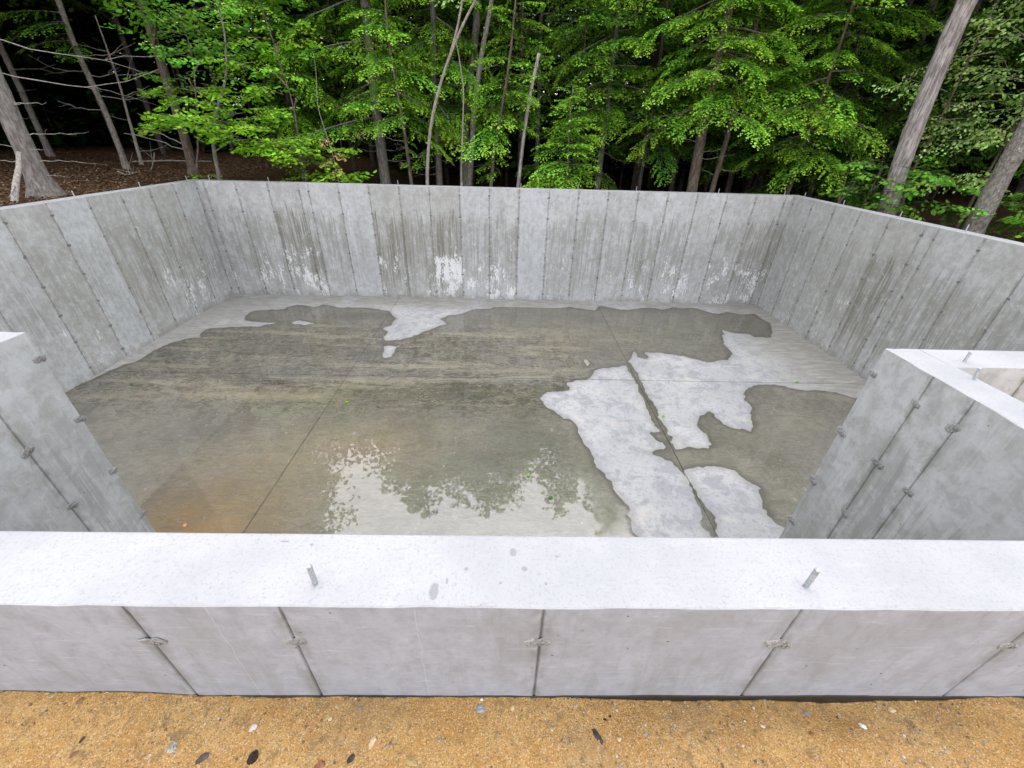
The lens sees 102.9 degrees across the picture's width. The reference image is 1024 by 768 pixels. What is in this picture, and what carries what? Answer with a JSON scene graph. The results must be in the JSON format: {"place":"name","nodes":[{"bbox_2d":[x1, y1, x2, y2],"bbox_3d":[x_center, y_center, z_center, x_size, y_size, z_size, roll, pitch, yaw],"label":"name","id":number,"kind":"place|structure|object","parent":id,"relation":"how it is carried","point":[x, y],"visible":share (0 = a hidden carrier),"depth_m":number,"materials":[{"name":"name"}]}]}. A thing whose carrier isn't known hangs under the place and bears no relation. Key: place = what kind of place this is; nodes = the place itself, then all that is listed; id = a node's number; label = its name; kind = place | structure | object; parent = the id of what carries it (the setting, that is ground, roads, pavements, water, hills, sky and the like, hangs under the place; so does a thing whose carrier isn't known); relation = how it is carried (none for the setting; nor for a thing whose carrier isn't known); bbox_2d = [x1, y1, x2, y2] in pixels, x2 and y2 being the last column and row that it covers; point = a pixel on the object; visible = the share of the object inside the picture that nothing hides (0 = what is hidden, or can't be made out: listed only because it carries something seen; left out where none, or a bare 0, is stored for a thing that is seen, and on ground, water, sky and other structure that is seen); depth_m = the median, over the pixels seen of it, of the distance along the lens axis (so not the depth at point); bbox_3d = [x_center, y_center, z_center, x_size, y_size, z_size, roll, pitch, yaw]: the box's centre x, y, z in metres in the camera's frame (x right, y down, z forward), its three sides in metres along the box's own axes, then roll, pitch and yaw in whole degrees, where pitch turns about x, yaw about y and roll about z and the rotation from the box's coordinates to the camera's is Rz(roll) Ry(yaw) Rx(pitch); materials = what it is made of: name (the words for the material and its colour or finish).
{"place":"outdoors","nodes":[
{"label":"outdoors","id":0,"kind":"place"},
{"bbox_2d":[65,294,866,537],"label":"floor","id":1,"kind":"structure","parent":0,"point":[476,416],"depth_m":5.51,"materials":[{"name":"concrete"}]},
{"bbox_2d":[0,132,1023,242],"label":"ground","id":2,"kind":"structure","parent":0,"point":[957,199],"depth_m":14.15,"materials":[{"name":"brown soil"}]},
{"bbox_2d":[9,151,21,202],"bbox_3d":[-7.437,-2.980,6.176,0.108,0.928,0.758,-6,32,-13],"label":"dead pole","id":3,"kind":"object","parent":2,"relation":"on","point":[15,189],"visible":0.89,"depth_m":6.10,"materials":[{"name":"grey wood"}]},
{"bbox_2d":[0,0,113,156],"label":"spruce tree","id":4,"kind":"object","parent":2,"relation":"on","point":[48,149],"visible":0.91,"depth_m":12.41,"materials":[{"name":"grey plant"}]},
{"bbox_2d":[0,39,161,197],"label":"spruce tree","id":5,"kind":"object","parent":2,"relation":"on","point":[39,180],"visible":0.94,"depth_m":6.34,"materials":[{"name":"grey plant"}]},
{"bbox_2d":[0,0,164,169],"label":"hemlock tree","id":6,"kind":"object","parent":2,"relation":"on","point":[96,92],"visible":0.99,"depth_m":9.47,"materials":[{"name":"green plant"}]},
{"bbox_2d":[58,15,166,164],"bbox_3d":[-10.301,-7.636,11.040,1.884,3.561,1.092,-5,32,-11],"label":"dead sapling","id":7,"kind":"object","parent":2,"relation":"on","point":[139,156],"visible":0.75,"depth_m":11.13,"materials":[{"name":"grey wood"}]},
{"bbox_2d":[0,150,326,206],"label":"leaf litter","id":8,"kind":"object","parent":2,"relation":"on","point":[107,175],"visible":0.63,"depth_m":10.18,"materials":[{"name":"brown plant"}]},
{"bbox_2d":[112,153,136,174],"bbox_3d":[-8.956,-5.076,9.415,0.450,0.469,0.631,-17,36,-28],"label":"fallen branch","id":9,"kind":"object","parent":8,"relation":"on","point":[127,170],"visible":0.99,"depth_m":9.54,"materials":[{"name":"grey wood"}]},
{"bbox_2d":[133,142,164,169],"bbox_3d":[-9.044,-5.777,10.237,2.338,0.577,0.534,29,41,36],"label":"fallen branch","id":10,"kind":"object","parent":8,"relation":"on","point":[151,157],"visible":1,"depth_m":10.35,"materials":[{"name":"grey wood"}]},
{"bbox_2d":[132,155,211,161],"bbox_3d":[-9.431,-6.196,11.211,2.649,0.286,0.459,12,33,17],"label":"fallen branch","id":11,"kind":"object","parent":8,"relation":"on","point":[167,160],"visible":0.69,"depth_m":11.32,"materials":[{"name":"brown wood"}]},
{"bbox_2d":[123,20,255,178],"bbox_3d":[-6.210,-5.527,8.398,2.289,2.982,1.962,1,32,-1],"label":"beech sapling","id":12,"kind":"object","parent":2,"relation":"on","point":[178,63],"visible":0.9,"depth_m":7.87,"materials":[{"name":"green plant"}]},
{"bbox_2d":[94,0,303,174],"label":"maple tree","id":13,"kind":"object","parent":2,"relation":"on","point":[150,24],"visible":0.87,"depth_m":8.43,"materials":[{"name":"green plant"}]},
{"bbox_2d":[188,174,221,178],"bbox_3d":[-6.468,-4.196,8.633,0.547,0.451,0.575,25,38,32],"label":"leafy shrub","id":14,"kind":"object","parent":2,"relation":"on","point":[196,176],"visible":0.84,"depth_m":8.54,"materials":[{"name":"green plant"}]},
{"bbox_2d":[133,2,316,179],"bbox_3d":[-5.765,-5.723,7.961,3.210,3.773,2.513,1,32,-1],"label":"beech sapling","id":15,"kind":"object","parent":2,"relation":"on","point":[214,125],"visible":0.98,"depth_m":8.06,"materials":[{"name":"green plant"}]},
{"bbox_2d":[200,5,361,181],"bbox_3d":[-4.589,-5.437,8.451,2.719,3.712,2.242,1,32,-1],"label":"beech sapling","id":16,"kind":"object","parent":2,"relation":"on","point":[254,148],"visible":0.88,"depth_m":8.36,"materials":[{"name":"green plant"}]},
{"bbox_2d":[210,0,353,181],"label":"hemlock tree","id":17,"kind":"object","parent":2,"relation":"on","point":[274,15],"visible":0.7,"depth_m":9.52,"materials":[{"name":"green plant"}]},
{"bbox_2d":[283,170,376,183],"bbox_3d":[-4.138,-4.278,9.292,1.998,1.121,1.603,1,32,-1],"label":"leafy shrub","id":18,"kind":"object","parent":2,"relation":"on","point":[354,180],"visible":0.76,"depth_m":8.97,"materials":[{"name":"green plant"}]},
{"bbox_2d":[313,54,346,182],"bbox_3d":[-3.854,-5.065,8.677,0.511,3.144,0.474,10,33,14],"label":"withered sapling","id":19,"kind":"object","parent":2,"relation":"on","point":[336,169],"visible":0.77,"depth_m":8.75,"materials":[{"name":"brown plant"}]},
{"bbox_2d":[255,0,427,182],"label":"hemlock tree","id":20,"kind":"object","parent":2,"relation":"on","point":[340,90],"visible":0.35,"depth_m":10.56,"materials":[{"name":"green plant"}]},
{"bbox_2d":[266,0,468,183],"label":"hemlock tree","id":21,"kind":"object","parent":2,"relation":"on","point":[372,82],"visible":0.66,"depth_m":9.45,"materials":[{"name":"green plant"}]},
{"bbox_2d":[341,0,467,184],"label":"hemlock sapling","id":22,"kind":"object","parent":2,"relation":"on","point":[396,86],"visible":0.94,"depth_m":8.72,"materials":[{"name":"green plant"}]},
{"bbox_2d":[369,0,510,185],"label":"tree","id":23,"kind":"object","parent":2,"relation":"on","point":[432,40],"visible":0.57,"depth_m":9.68,"materials":[{"name":"green plant"}]},
{"bbox_2d":[426,0,476,184],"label":"birch sapling","id":24,"kind":"object","parent":2,"relation":"on","point":[456,37],"visible":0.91,"depth_m":8.17,"materials":[{"name":"grey plant"}]},
{"bbox_2d":[403,0,501,185],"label":"pine tree","id":25,"kind":"object","parent":2,"relation":"on","point":[475,36],"visible":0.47,"depth_m":10.50,"materials":[{"name":"green plant"}]},
{"bbox_2d":[394,0,529,185],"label":"pine tree","id":26,"kind":"object","parent":2,"relation":"on","point":[482,18],"visible":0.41,"depth_m":10.34,"materials":[{"name":"green plant"}]},
{"bbox_2d":[451,43,473,185],"bbox_3d":[-1.068,-5.329,8.878,0.634,3.572,0.450,-10,34,-19],"label":"maple sapling","id":27,"kind":"object","parent":2,"relation":"on","point":[461,150],"visible":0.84,"depth_m":8.94,"materials":[{"name":"green plant"}]},
{"bbox_2d":[466,0,500,185],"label":"birch tree","id":28,"kind":"object","parent":2,"relation":"on","point":[469,182],"visible":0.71,"depth_m":9.68,"materials":[{"name":"grey plant"}]},
{"bbox_2d":[461,0,555,186],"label":"hemlock sapling","id":29,"kind":"object","parent":2,"relation":"on","point":[493,151],"visible":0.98,"depth_m":8.89,"materials":[{"name":"green plant"}]},
{"bbox_2d":[0,175,1023,702],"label":"house foundation","id":30,"kind":"object","parent":2,"relation":"on","point":[888,565],"visible":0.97,"depth_m":1.86,"materials":[{"name":"concrete"}]},
{"bbox_2d":[0,690,1023,767],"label":"sand","id":31,"kind":"structure","parent":2,"relation":"on","point":[488,749],"depth_m":1.12,"materials":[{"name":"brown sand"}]},
{"bbox_2d":[68,750,78,757],"bbox_3d":[-1.139,0.962,1.060,0.010,0.005,0.022,19,36,26],"label":"stone","id":32,"kind":"object","parent":31,"relation":"on","point":[73,754],"visible":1,"depth_m":1.06,"materials":[{"name":"brown stone"}]},
{"bbox_2d":[76,697,85,703],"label":"stone","id":33,"kind":"object","parent":31,"relation":"on","point":[81,699],"visible":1,"depth_m":1.14,"materials":[{"name":"brown stone"}]},
{"bbox_2d":[166,741,176,753],"bbox_3d":[-0.897,0.960,1.077,0.029,0.019,0.026,-2,32,-7],"label":"stone","id":34,"kind":"object","parent":31,"relation":"on","point":[171,747],"visible":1,"depth_m":1.07,"materials":[{"name":"stone"}]},
{"bbox_2d":[195,752,209,763],"bbox_3d":[-0.807,0.976,1.063,0.020,0.013,0.033,23,38,31],"label":"stone","id":35,"kind":"object","parent":31,"relation":"on","point":[203,757],"visible":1,"depth_m":1.06,"materials":[{"name":"grey stone"}]},
{"bbox_2d":[247,750,258,764],"bbox_3d":[-0.677,0.978,1.067,0.025,0.019,0.032,16,34,22],"label":"stone","id":36,"kind":"object","parent":31,"relation":"on","point":[252,757],"visible":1,"depth_m":1.06,"materials":[{"name":"black stone"}]},
{"bbox_2d":[249,723,257,731],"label":"stone","id":37,"kind":"object","parent":31,"relation":"on","point":[253,727],"visible":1,"depth_m":1.12,"materials":[{"name":"white stone"}]},
{"bbox_2d":[314,759,325,767],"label":"stone","id":38,"kind":"object","parent":31,"relation":"on","point":[321,763],"visible":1,"depth_m":1.05,"materials":[{"name":"brown stone"}]},
{"bbox_2d":[347,753,354,763],"bbox_3d":[-0.421,0.980,1.067,0.017,0.010,0.025,12,33,17],"label":"stone","id":39,"kind":"object","parent":31,"relation":"on","point":[351,757],"visible":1,"depth_m":1.06,"materials":[{"name":"grey stone"}]},
{"bbox_2d":[369,736,375,748],"bbox_3d":[-0.375,0.964,1.097,0.015,0.009,0.031,9,32,12],"label":"stone","id":40,"kind":"object","parent":31,"relation":"on","point":[372,741],"visible":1,"depth_m":1.09,"materials":[{"name":"beige stone"}]},
{"bbox_2d":[405,758,417,766],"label":"stone","id":41,"kind":"object","parent":31,"relation":"on","point":[411,762],"visible":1,"depth_m":1.06,"materials":[{"name":"beige stone"}]},
{"bbox_2d":[475,704,484,713],"bbox_3d":[-0.091,0.932,1.170,0.029,0.017,0.024,1,32,-1],"label":"stone","id":42,"kind":"object","parent":31,"relation":"on","point":[480,708],"visible":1,"depth_m":1.17,"materials":[{"name":"grey stone"}]},
{"bbox_2d":[592,728,602,744],"bbox_3d":[0.235,0.969,1.121,0.016,0.009,0.043,-18,37,-29],"label":"stone","id":43,"kind":"object","parent":31,"relation":"on","point":[597,736],"visible":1,"depth_m":1.12,"materials":[{"name":"grey stone"}]},
{"bbox_2d":[888,707,895,712],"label":"stone","id":44,"kind":"object","parent":31,"relation":"on","point":[891,710],"visible":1,"depth_m":1.20,"materials":[{"name":"beige stone"}]},
{"bbox_2d":[0,0,1023,193],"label":"wood","id":45,"kind":"object","parent":2,"relation":"on","point":[65,119],"visible":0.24,"depth_m":15.58,"materials":[{"name":"green plant"}]},
{"bbox_2d":[0,0,1023,206],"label":"foliage","id":46,"kind":"object","parent":2,"relation":"on","point":[1019,188],"visible":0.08,"depth_m":14.45,"materials":[{"name":"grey plant"}]},
{"bbox_2d":[467,0,574,186],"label":"hemlock tree","id":47,"kind":"object","parent":2,"relation":"on","point":[522,56],"visible":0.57,"depth_m":10.27,"materials":[{"name":"green plant"}]},
{"bbox_2d":[516,53,539,187],"bbox_3d":[0.374,-5.554,9.482,0.622,3.376,0.127,4,32,3],"label":"dead snag","id":48,"kind":"object","parent":2,"relation":"on","point":[525,126],"visible":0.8,"depth_m":9.28,"materials":[{"name":"grey wood"}]},
{"bbox_2d":[484,0,587,187],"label":"aspen tree","id":49,"kind":"object","parent":2,"relation":"on","point":[537,141],"visible":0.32,"depth_m":10.84,"materials":[{"name":"green plant"}]},
{"bbox_2d":[521,87,602,188],"bbox_3d":[1.308,-5.231,9.553,2.188,2.829,2.479,1,32,-1],"label":"young hemlock","id":50,"kind":"object","parent":2,"relation":"on","point":[577,150],"visible":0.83,"depth_m":9.30,"materials":[{"name":"green plant"}]},
{"bbox_2d":[515,0,624,189],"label":"hemlock tree","id":51,"kind":"object","parent":2,"relation":"on","point":[586,8],"visible":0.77,"depth_m":9.80,"materials":[{"name":"green plant"}]},
{"bbox_2d":[531,0,700,189],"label":"hemlock tree","id":52,"kind":"object","parent":2,"relation":"on","point":[614,42],"visible":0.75,"depth_m":9.98,"materials":[{"name":"green plant"}]},
{"bbox_2d":[595,0,722,190],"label":"hemlock tree","id":53,"kind":"object","parent":2,"relation":"on","point":[652,110],"visible":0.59,"depth_m":9.83,"materials":[{"name":"green plant"}]},
{"bbox_2d":[604,0,776,191],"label":"hemlock tree","id":54,"kind":"object","parent":2,"relation":"on","point":[677,158],"visible":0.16,"depth_m":10.83,"materials":[{"name":"green plant"}]},
{"bbox_2d":[615,0,811,191],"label":"hemlock tree","id":55,"kind":"object","parent":2,"relation":"on","point":[713,75],"visible":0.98,"depth_m":8.58,"materials":[{"name":"green plant"}]},
{"bbox_2d":[651,0,814,192],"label":"hemlock tree","id":56,"kind":"object","parent":2,"relation":"on","point":[726,138],"visible":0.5,"depth_m":8.78,"materials":[{"name":"green plant"}]},
{"bbox_2d":[669,0,839,193],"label":"hemlock tree","id":57,"kind":"object","parent":2,"relation":"on","point":[736,159],"visible":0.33,"depth_m":10.35,"materials":[{"name":"green plant"}]},
{"bbox_2d":[726,0,941,194],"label":"hemlock tree","id":58,"kind":"object","parent":2,"relation":"on","point":[835,121],"visible":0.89,"depth_m":8.41,"materials":[{"name":"green plant"}]},
{"bbox_2d":[743,0,938,209],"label":"hemlock tree","id":59,"kind":"object","parent":2,"relation":"on","point":[856,100],"visible":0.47,"depth_m":9.33,"materials":[{"name":"green plant"}]},
{"bbox_2d":[838,155,866,203],"bbox_3d":[7.064,-4.000,8.824,0.476,1.761,0.616,23,37,31],"label":"dead shrub","id":60,"kind":"object","parent":2,"relation":"on","point":[842,190],"visible":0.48,"depth_m":8.74,"materials":[{"name":"brown plant"}]},
{"bbox_2d":[819,145,962,220],"bbox_3d":[7.464,-3.727,8.211,2.103,1.981,1.789,25,39,33],"label":"leafy shrub","id":61,"kind":"object","parent":2,"relation":"on","point":[900,188],"visible":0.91,"depth_m":8.00,"materials":[{"name":"green plant"}]},
{"bbox_2d":[795,0,1023,234],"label":"hemlock tree","id":62,"kind":"object","parent":2,"relation":"on","point":[919,51],"visible":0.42,"depth_m":8.94,"materials":[{"name":"green plant"}]},
{"bbox_2d":[877,0,977,215],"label":"ash tree","id":63,"kind":"object","parent":2,"relation":"on","point":[934,76],"visible":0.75,"depth_m":7.36,"materials":[{"name":"grey plant"}]},
{"bbox_2d":[863,0,998,215],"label":"maple sapling","id":64,"kind":"object","parent":2,"relation":"on","point":[977,192],"visible":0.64,"depth_m":7.93,"materials":[{"name":"green plant"}]},
{"bbox_2d":[872,0,1023,229],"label":"aspen tree","id":65,"kind":"object","parent":2,"relation":"on","point":[1003,77],"visible":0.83,"depth_m":7.58,"materials":[{"name":"green plant"}]},
{"bbox_2d":[912,96,1023,228],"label":"maple sapling","id":66,"kind":"object","parent":2,"relation":"on","point":[986,144],"visible":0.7,"depth_m":7.47,"materials":[{"name":"green plant"}]},
{"bbox_2d":[937,192,1023,237],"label":"leafy shrub","id":67,"kind":"object","parent":2,"relation":"on","point":[1011,220],"visible":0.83,"depth_m":7.13,"materials":[{"name":"green plant"}]},
{"bbox_2d":[956,94,1023,240],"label":"hemlock tree","id":68,"kind":"object","parent":2,"relation":"on","point":[1013,214],"visible":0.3,"depth_m":8.16,"materials":[{"name":"green plant"}]},
{"bbox_2d":[963,117,1023,233],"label":"birch tree","id":69,"kind":"object","parent":2,"relation":"on","point":[994,189],"visible":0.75,"depth_m":6.84,"materials":[{"name":"grey plant"}]}
]}

